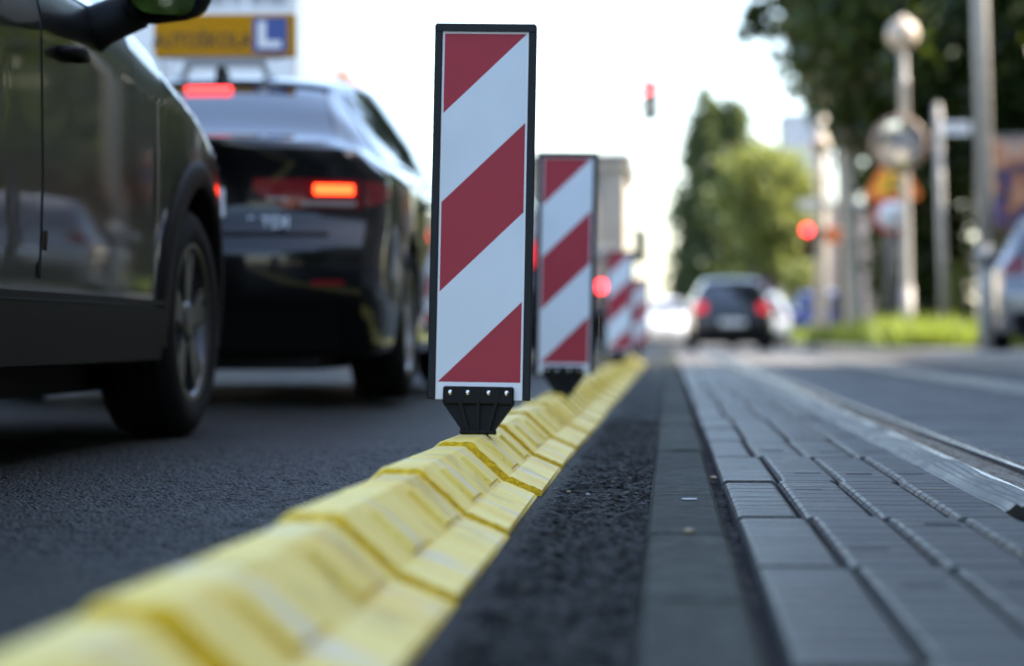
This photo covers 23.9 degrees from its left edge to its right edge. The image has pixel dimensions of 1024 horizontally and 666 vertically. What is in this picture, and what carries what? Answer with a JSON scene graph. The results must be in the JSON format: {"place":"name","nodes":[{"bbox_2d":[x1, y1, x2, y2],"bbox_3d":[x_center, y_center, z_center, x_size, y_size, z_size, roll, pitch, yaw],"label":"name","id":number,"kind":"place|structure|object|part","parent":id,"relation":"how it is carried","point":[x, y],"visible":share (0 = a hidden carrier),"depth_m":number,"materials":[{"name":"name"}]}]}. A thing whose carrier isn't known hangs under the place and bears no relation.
{"place":"outdoors","nodes":[
{"label":"outdoors","id":0,"kind":"place"},
{"bbox_2d":[0,339,663,650],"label":"road","id":1,"kind":"structure","parent":0,"point":[96,504],"depth_m":5.53,"materials":[{"name":"grey asphalt"}]},
{"bbox_2d":[0,614,208,665],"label":"lane divider","id":2,"kind":"object","parent":1,"relation":"on","point":[94,640],"visible":1,"depth_m":1.70,"materials":[{"name":"yellow plastic"}]},
{"bbox_2d":[0,0,223,436],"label":"crossover car","id":3,"kind":"object","parent":1,"relation":"on","point":[111,265],"visible":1,"depth_m":6.18,"materials":[{"name":"black paint"}]},
{"bbox_3d":[-1.100,-0.479,5.102,0.102,0.706,0.861,0,0,4],"label":"door","id":4,"kind":"part","parent":3,"relation":"part of","materials":[{"name":"black paint"}]},
{"bbox_3d":[-1.042,-0.473,6.005,0.089,0.698,0.961,0,0,4],"label":"door","id":5,"kind":"part","parent":3,"relation":"part of","materials":[{"name":"black paint"}]},
{"bbox_2d":[23,66,431,398],"bbox_3d":[-1.214,-0.448,11.677,2.220,1.456,4.914,0,0,4],"label":"saloon car","id":6,"kind":"object","parent":1,"relation":"on","point":[326,189],"visible":0.41,"depth_m":9.41,"materials":[{"name":"black paint"}]},
{"bbox_2d":[151,13,296,78],"bbox_3d":[-1.281,-1.262,10.764,0.639,0.310,0.080,0,0,2],"label":"roof board","id":7,"kind":"object","parent":6,"relation":"attached to","point":[227,40],"visible":0.97,"depth_m":10.73,"materials":[{"name":"orange"}]},
{"bbox_3d":[-1.312,-0.912,10.169,1.276,0.312,0.564,0,0,4],"label":"rear window","id":8,"kind":"part","parent":6,"relation":"part of","materials":[{"name":"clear glass"}]},
{"bbox_3d":[-0.627,-0.882,10.325,0.258,0.313,0.462,0,0,4],"label":"side window","id":9,"kind":"part","parent":6,"relation":"part of","materials":[{"name":"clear glass"}]},
{"bbox_3d":[-0.555,-0.898,11.021,0.265,0.394,0.878,0,0,7],"label":"side window","id":10,"kind":"part","parent":6,"relation":"part of","materials":[{"name":"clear glass"}]},
{"bbox_3d":[-0.478,-0.877,11.909,0.262,0.430,0.821,0,0,4],"label":"side window","id":11,"kind":"part","parent":6,"relation":"part of","materials":[{"name":"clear glass"}]},
{"bbox_3d":[-0.385,-0.349,11.009,0.109,0.710,0.888,0,0,4],"label":"door","id":12,"kind":"part","parent":6,"relation":"part of","materials":[{"name":"black paint"}]},
{"bbox_2d":[132,0,337,81],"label":"box van","id":13,"kind":"object","parent":1,"relation":"on","point":[316,58],"visible":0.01,"depth_m":22.55,"materials":[{"name":"white paint"}]},
{"bbox_2d":[76,520,456,665],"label":"lane divider","id":14,"kind":"object","parent":1,"relation":"on","point":[298,593],"visible":0.92,"depth_m":2.20,"materials":[{"name":"yellow plastic"}]},
{"bbox_2d":[272,474,509,603],"bbox_3d":[-0.198,0.261,3.274,0.335,0.107,0.950,0,0,4],"label":"lane divider","id":15,"kind":"object","parent":1,"relation":"on","point":[419,530],"visible":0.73,"depth_m":3.07,"materials":[{"name":"yellow plastic"}]},
{"bbox_2d":[369,446,536,535],"bbox_3d":[-0.142,0.262,4.223,0.335,0.107,0.950,0,0,4],"label":"lane divider","id":16,"kind":"object","parent":1,"relation":"on","point":[466,482],"visible":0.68,"depth_m":4.02,"materials":[{"name":"yellow rubber"}]},
{"bbox_2d":[433,427,560,495],"bbox_3d":[-0.078,0.264,5.170,0.335,0.107,0.950,0,0,4],"label":"lane divider","id":17,"kind":"object","parent":1,"relation":"on","point":[502,454],"visible":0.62,"depth_m":4.88,"materials":[{"name":"yellow plastic"}]},
{"bbox_2d":[427,23,536,435],"bbox_3d":[-0.063,-0.211,5.120,0.217,0.894,0.056,1,-4,3],"label":"striped marker","id":18,"kind":"object","parent":17,"relation":"on","point":[481,258],"visible":0.99,"depth_m":5.11,"materials":[{"name":"white plastic"}]},
{"bbox_2d":[498,414,575,468],"bbox_3d":[-0.019,0.265,6.119,0.335,0.107,0.950,0,0,4],"label":"lane divider","id":19,"kind":"object","parent":1,"relation":"on","point":[531,437],"visible":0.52,"depth_m":5.90,"materials":[{"name":"yellow plastic"}]},
{"bbox_2d":[508,404,588,449],"bbox_3d":[0.045,0.266,7.067,0.335,0.107,0.950,0,0,4],"label":"lane divider","id":20,"kind":"object","parent":1,"relation":"on","point":[548,421],"visible":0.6,"depth_m":6.81,"materials":[{"name":"yellow plastic"}]},
{"bbox_2d":[521,397,598,434],"bbox_3d":[0.109,0.268,8.014,0.335,0.107,0.950,0,0,4],"label":"lane divider","id":21,"kind":"object","parent":1,"relation":"on","point":[563,411],"visible":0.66,"depth_m":7.72,"materials":[{"name":"yellow plastic"}]},
{"bbox_2d":[537,392,605,423],"bbox_3d":[0.171,0.269,8.962,0.335,0.107,0.950,0,0,4],"label":"lane divider","id":22,"kind":"object","parent":1,"relation":"on","point":[576,404],"visible":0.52,"depth_m":8.65,"materials":[{"name":"yellow plastic"}]},
{"bbox_2d":[533,152,597,398],"bbox_3d":[0.193,-0.206,8.701,0.217,0.894,0.056,1,-4,6],"label":"striped marker","id":23,"kind":"object","parent":22,"relation":"on","point":[565,274],"visible":1,"depth_m":8.69,"materials":[{"name":"white plastic"}]},
{"bbox_2d":[549,386,609,414],"bbox_3d":[0.229,0.270,9.911,0.335,0.107,0.950,0,0,4],"label":"lane divider","id":24,"kind":"object","parent":1,"relation":"on","point":[585,398],"visible":0.35,"depth_m":9.62,"materials":[{"name":"yellow rubber"}]},
{"bbox_2d":[534,153,646,355],"bbox_3d":[0.448,-0.964,32.963,2.740,2.540,5.730,0,0,4],"label":"tipper truck","id":25,"kind":"object","parent":1,"relation":"on","point":[616,177],"visible":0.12,"depth_m":30.16,"materials":[{"name":"beige metal"}]},
{"bbox_2d":[578,382,614,407],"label":"lane divider","id":26,"kind":"object","parent":1,"relation":"on","point":[591,392],"visible":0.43,"depth_m":10.55,"materials":[{"name":"yellow plastic"}]},
{"bbox_2d":[581,378,619,401],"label":"lane divider","id":27,"kind":"object","parent":1,"relation":"on","point":[597,387],"visible":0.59,"depth_m":11.46,"materials":[{"name":"yellow plastic"}]},
{"bbox_2d":[584,375,622,396],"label":"lane divider","id":28,"kind":"object","parent":1,"relation":"on","point":[602,383],"visible":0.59,"depth_m":12.42,"materials":[{"name":"yellow plastic"}]},
{"bbox_2d":[585,372,626,392],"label":"lane divider","id":29,"kind":"object","parent":1,"relation":"on","point":[607,379],"visible":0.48,"depth_m":13.36,"materials":[{"name":"yellow plastic"}]},
{"bbox_2d":[594,370,628,388],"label":"lane divider","id":30,"kind":"object","parent":1,"relation":"on","point":[613,377],"visible":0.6,"depth_m":14.34,"materials":[{"name":"yellow plastic"}]},
{"bbox_2d":[596,368,630,385],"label":"lane divider","id":31,"kind":"object","parent":1,"relation":"on","point":[616,375],"visible":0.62,"depth_m":15.29,"materials":[{"name":"yellow plastic"}]},
{"bbox_2d":[600,366,633,382],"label":"lane divider","id":32,"kind":"object","parent":1,"relation":"on","point":[619,372],"visible":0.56,"depth_m":16.24,"materials":[{"name":"yellow plastic"}]},
{"bbox_2d":[604,365,634,378],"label":"lane divider","id":33,"kind":"object","parent":1,"relation":"on","point":[624,372],"visible":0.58,"depth_m":17.18,"materials":[{"name":"yellow plastic"}]},
{"bbox_2d":[609,363,636,377],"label":"lane divider","id":34,"kind":"object","parent":1,"relation":"on","point":[621,366],"visible":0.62,"depth_m":18.00,"materials":[{"name":"yellow plastic"}]},
{"bbox_2d":[604,250,633,364],"bbox_3d":[0.827,-0.192,18.698,0.217,0.894,0.056,1,-4,2],"label":"striped marker","id":35,"kind":"object","parent":34,"relation":"on","point":[618,328],"visible":0.98,"depth_m":18.69,"materials":[{"name":"white plastic"}]},
{"bbox_2d":[610,362,637,374],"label":"lane divider","id":36,"kind":"object","parent":1,"relation":"on","point":[628,369],"visible":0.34,"depth_m":19.08,"materials":[{"name":"yellow plastic"}]},
{"bbox_2d":[623,361,639,373],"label":"lane divider","id":37,"kind":"object","parent":1,"relation":"on","point":[630,367],"visible":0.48,"depth_m":20.02,"materials":[{"name":"yellow plastic"}]},
{"bbox_2d":[624,360,641,371],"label":"lane divider","id":38,"kind":"object","parent":1,"relation":"on","point":[631,365],"visible":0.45,"depth_m":20.83,"materials":[{"name":"yellow plastic"}]},
{"bbox_2d":[624,359,642,369],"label":"lane divider","id":39,"kind":"object","parent":1,"relation":"on","point":[631,362],"visible":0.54,"depth_m":21.77,"materials":[{"name":"yellow plastic"}]},
{"bbox_2d":[625,358,642,368],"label":"lane divider","id":40,"kind":"object","parent":1,"relation":"on","point":[634,363],"visible":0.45,"depth_m":22.87,"materials":[{"name":"yellow plastic"}]},
{"bbox_2d":[627,356,645,366],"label":"lane divider","id":41,"kind":"object","parent":1,"relation":"on","point":[635,359],"visible":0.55,"depth_m":24.61,"materials":[{"name":"yellow plastic"}]},
{"bbox_2d":[632,278,648,355],"bbox_3d":[1.455,-0.179,27.711,0.217,0.894,0.056,1,-4,4],"label":"striped marker","id":42,"kind":"object","parent":1,"relation":"on","point":[640,314],"visible":0.88,"depth_m":27.70,"materials":[{"name":"white plastic"}]},
{"bbox_2d":[648,298,699,345],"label":"hatchback car","id":43,"kind":"object","parent":1,"relation":"on","point":[666,319],"visible":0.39,"depth_m":77.96,"materials":[{"name":"white paint"}]},
{"bbox_2d":[531,202,536,351],"bbox_3d":[-0.333,-0.465,21.776,2.140,1.510,4.467,0,0,4],"label":"hatchback car","id":44,"kind":"object","parent":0,"point":[534,265],"visible":0.02,"depth_m":19.68,"materials":[{"name":"black paint"}]},
{"bbox_2d":[408,343,667,665],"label":"asphalt strip","id":45,"kind":"object","parent":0,"point":[557,581],"visible":0.89,"depth_m":3.19,"materials":[{"name":"black asphalt"}]},
{"bbox_2d":[317,0,977,318],"label":"sky","id":46,"kind":"structure","parent":0,"point":[577,39],"materials":[{"name":"white"}]},
{"bbox_2d":[776,112,831,200],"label":"tower block","id":47,"kind":"structure","parent":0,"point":[787,122],"depth_m":298.35,"materials":[{"name":"grey"}]},
{"bbox_2d":[631,342,1023,665],"bbox_3d":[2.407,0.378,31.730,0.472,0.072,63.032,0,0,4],"label":"tram paving","id":48,"kind":"structure","parent":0,"point":[923,568],"depth_m":3.55,"materials":[{"name":"grey concrete"}]},
{"bbox_2d":[634,346,763,665],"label":"kerb","id":49,"kind":"structure","parent":48,"relation":"on","point":[694,611],"depth_m":3.10,"materials":[{"name":"concrete"}]},
{"bbox_2d":[683,528,693,533],"bbox_3d":[0.268,0.299,3.662,0.018,0.009,0.019,0,0,4],"label":"pebble","id":50,"kind":"object","parent":49,"relation":"on","point":[689,530],"visible":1,"depth_m":3.66,"materials":[{"name":"beige stone"}]},
{"bbox_2d":[694,419,834,665],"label":"joint soil","id":51,"kind":"structure","parent":48,"relation":"on","point":[770,655],"depth_m":3.29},
{"bbox_2d":[681,342,1023,490],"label":"tram rail","id":52,"kind":"object","parent":48,"relation":"on","point":[985,463],"visible":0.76,"depth_m":7.28,"materials":[{"name":"metal"}]},
{"bbox_2d":[696,349,1023,521],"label":"rail rubber seal","id":53,"kind":"object","parent":48,"relation":"on","point":[1007,498],"visible":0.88,"depth_m":5.89,"materials":[{"name":"black"}]},
{"bbox_2d":[698,344,1023,463],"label":"track slabs","id":54,"kind":"structure","parent":48,"relation":"on","point":[989,418],"depth_m":13.85,"materials":[{"name":"grey concrete"}]},
{"bbox_2d":[677,278,777,349],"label":"hatchback car","id":55,"kind":"object","parent":54,"relation":"on","point":[729,310],"visible":1,"depth_m":52.02,"materials":[{"name":"black paint"}]},
{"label":"side window","id":56,"kind":"part","parent":55,"relation":"part of","materials":[{"name":"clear glass"}]},
{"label":"rear window","id":57,"kind":"part","parent":55,"relation":"part of","materials":[{"name":"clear glass"}]},
{"bbox_2d":[727,293,799,347],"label":"hatchback car","id":58,"kind":"object","parent":54,"relation":"on","point":[783,320],"visible":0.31,"depth_m":65.30,"materials":[{"name":"white paint"}]},
{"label":"rear window","id":59,"kind":"part","parent":58,"relation":"part of","materials":[{"name":"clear glass"}]},
{"bbox_2d":[722,344,1023,389],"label":"tram rail","id":60,"kind":"object","parent":48,"relation":"on","point":[1011,386],"visible":0.45,"depth_m":19.41,"materials":[{"name":"metal"}]},
{"bbox_2d":[785,307,1023,347],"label":"grass","id":61,"kind":"structure","parent":0,"point":[918,332],"depth_m":35.39,"materials":[{"name":"green plant"}]},
{"bbox_2d":[918,348,1023,350],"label":"parking strip","id":62,"kind":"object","parent":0,"point":[977,349],"depth_m":30.40,"materials":[{"name":"grey concrete"}]},
{"bbox_2d":[972,0,998,350],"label":"tram pole","id":63,"kind":"object","parent":62,"relation":"on","point":[986,258],"visible":0.84,"depth_m":27.34,"materials":[{"name":"grey metal"}]},
{"bbox_2d":[973,217,1023,350],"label":"hatchback car","id":64,"kind":"object","parent":62,"relation":"on","point":[1007,289],"visible":0.91,"depth_m":26.31,"materials":[{"name":"silver metal"}]},
{"bbox_3d":[5.578,-1.042,27.151,0.256,0.452,0.666,0,0,11],"label":"side window","id":65,"kind":"part","parent":64,"relation":"part of","materials":[{"name":"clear glass"}]},
{"bbox_3d":[6.135,-0.978,26.249,1.342,0.299,0.297,0,0,11],"label":"rear window","id":66,"kind":"part","parent":64,"relation":"part of","materials":[{"name":"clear glass"}]},
{"bbox_2d":[980,351,1023,353],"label":"pavement","id":67,"kind":"structure","parent":0,"point":[1021,352],"depth_m":26.38,"materials":[{"name":"grey concrete"}]},
{"label":"verge","id":68,"kind":"structure","parent":0,"visible":0},
{"bbox_2d":[659,80,763,301],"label":"poplar tree","id":69,"kind":"object","parent":68,"relation":"on","point":[703,243],"visible":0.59,"depth_m":107.21,"materials":[{"name":"green plant"}]},
{"bbox_2d":[705,124,835,294],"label":"maple tree","id":70,"kind":"object","parent":68,"relation":"on","point":[763,189],"visible":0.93,"depth_m":92.62,"materials":[{"name":"green plant"}]},
{"bbox_2d":[781,258,813,310],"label":"tree","id":71,"kind":"object","parent":68,"relation":"on","point":[796,283],"visible":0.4,"depth_m":82.38,"materials":[{"name":"green plant"}]},
{"bbox_2d":[788,290,835,329],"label":"hatchback car","id":72,"kind":"object","parent":68,"relation":"on","point":[803,302],"visible":0.23,"depth_m":68.59,"materials":[{"name":"blue paint"}]},
{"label":"rear window","id":73,"kind":"part","parent":72,"relation":"part of","materials":[{"name":"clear glass"}]},
{"bbox_2d":[803,114,828,332],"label":"concrete post","id":74,"kind":"object","parent":68,"relation":"on","point":[818,129],"visible":0.47,"depth_m":60.96,"materials":[{"name":"grey concrete"}]},
{"bbox_2d":[799,200,828,208],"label":"guide plate","id":75,"kind":"object","parent":74,"relation":"attached to","point":[808,204],"visible":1,"depth_m":60.85,"materials":[{"name":"white metal"}]},
{"bbox_2d":[824,228,841,241],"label":"direction board","id":76,"kind":"object","parent":74,"relation":"attached to","point":[832,234],"visible":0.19,"depth_m":60.83,"materials":[{"name":"orange metal"}]},
{"bbox_2d":[810,133,829,331],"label":"street lamp","id":77,"kind":"object","parent":68,"relation":"on","point":[819,145],"visible":0.99,"depth_m":57.28,"materials":[{"name":"grey metal"}]},
{"bbox_2d":[801,223,812,258],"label":"traffic light","id":78,"kind":"object","parent":77,"relation":"attached to","point":[806,240],"visible":1,"depth_m":60.89,"materials":[{"name":"red plastic"}]},
{"bbox_2d":[798,92,861,327],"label":"street tree","id":79,"kind":"object","parent":68,"relation":"on","point":[839,309],"depth_m":66.82,"materials":[{"name":"plant"}]},
{"bbox_2d":[723,0,1023,326],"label":"plane tree","id":80,"kind":"object","parent":68,"relation":"on","point":[841,59],"visible":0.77,"depth_m":48.96,"materials":[{"name":"green plant"}]},
{"bbox_2d":[884,233,899,322],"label":"sign post","id":81,"kind":"object","parent":68,"relation":"on","point":[891,273],"visible":0.32,"depth_m":43.11,"materials":[{"name":"grey metal"}]},
{"bbox_2d":[873,197,910,233],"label":"limit sign","id":82,"kind":"object","parent":81,"relation":"attached to","point":[887,216],"visible":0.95,"depth_m":43.06,"materials":[{"name":"white metal"}]},
{"bbox_2d":[866,167,920,199],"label":"warning sign","id":83,"kind":"object","parent":81,"relation":"attached to","point":[885,184],"visible":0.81,"depth_m":43.06,"materials":[{"name":"orange metal"}]},
{"bbox_2d":[886,15,918,322],"bbox_3d":[5.861,-2.276,36.263,0.489,4.997,0.489,0,0,4],"label":"street lamp","id":84,"kind":"object","parent":68,"relation":"on","point":[902,34],"visible":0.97,"depth_m":36.20,"materials":[{"name":"grey metal"}]},
{"bbox_2d":[870,116,926,171],"bbox_3d":[5.779,-2.819,36.156,0.839,0.838,0.306,0,0,4],"label":"traffic mirror","id":85,"kind":"object","parent":84,"relation":"attached to","point":[898,143],"visible":1,"depth_m":36.06,"materials":[{"name":"white mirror"}]},
{"bbox_2d":[855,154,977,323],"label":"evergreen tree","id":86,"kind":"object","parent":68,"relation":"on","point":[924,264],"visible":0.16,"depth_m":53.23,"materials":[{"name":"green plant"}]},
{"bbox_2d":[934,102,969,320],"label":"name plate pole","id":87,"kind":"object","parent":68,"relation":"on","point":[941,128],"visible":0.95,"depth_m":40.09,"materials":[{"name":"white metal"}]},
{"bbox_2d":[934,261,977,324],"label":"bush","id":88,"kind":"object","parent":68,"relation":"on","point":[954,285],"visible":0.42,"depth_m":49.96,"materials":[{"name":"green plant"}]},
{"bbox_2d":[965,212,1005,275],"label":"broadleaf tree","id":89,"kind":"object","parent":68,"relation":"on","point":[1000,238],"visible":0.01,"depth_m":55.91,"materials":[{"name":"green plant"}]},
{"bbox_2d":[976,135,1023,239],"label":"advertising board","id":90,"kind":"object","parent":68,"relation":"on","point":[1008,163],"visible":0.35,"depth_m":43.83,"materials":[{"name":"paper"}]},
{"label":"wire mast","id":91,"kind":"object","parent":68,"relation":"on","visible":0},
{"bbox_2d":[338,66,787,80],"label":"span wire","id":92,"kind":"object","parent":91,"relation":"attached to","point":[578,79],"visible":0.66,"depth_m":53.62,"materials":[{"name":"grey metal"}]},
{"bbox_2d":[639,81,657,121],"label":"traffic light","id":93,"kind":"object","parent":92,"relation":"hanging from","point":[650,99],"visible":1,"depth_m":53.39,"materials":[{"name":"black plastic"}]},
{"label":"ground","id":94,"kind":"structure","parent":0,"visible":0},
{"bbox_2d":[338,63,377,95],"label":"house","id":95,"kind":"structure","parent":94,"relation":"on","point":[346,76],"depth_m":71.78,"materials":[{"name":"tile"}]},
{"bbox_2d":[763,201,879,322],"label":"row house","id":96,"kind":"structure","parent":94,"relation":"on","point":[864,225],"depth_m":188.65,"materials":[{"name":"grey"}]},
{"bbox_2d":[752,342,1023,370],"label":"raised kerb","id":97,"kind":"structure","parent":94,"relation":"on","point":[1009,361],"depth_m":29.19,"materials":[{"name":"grey concrete"}]}
]}

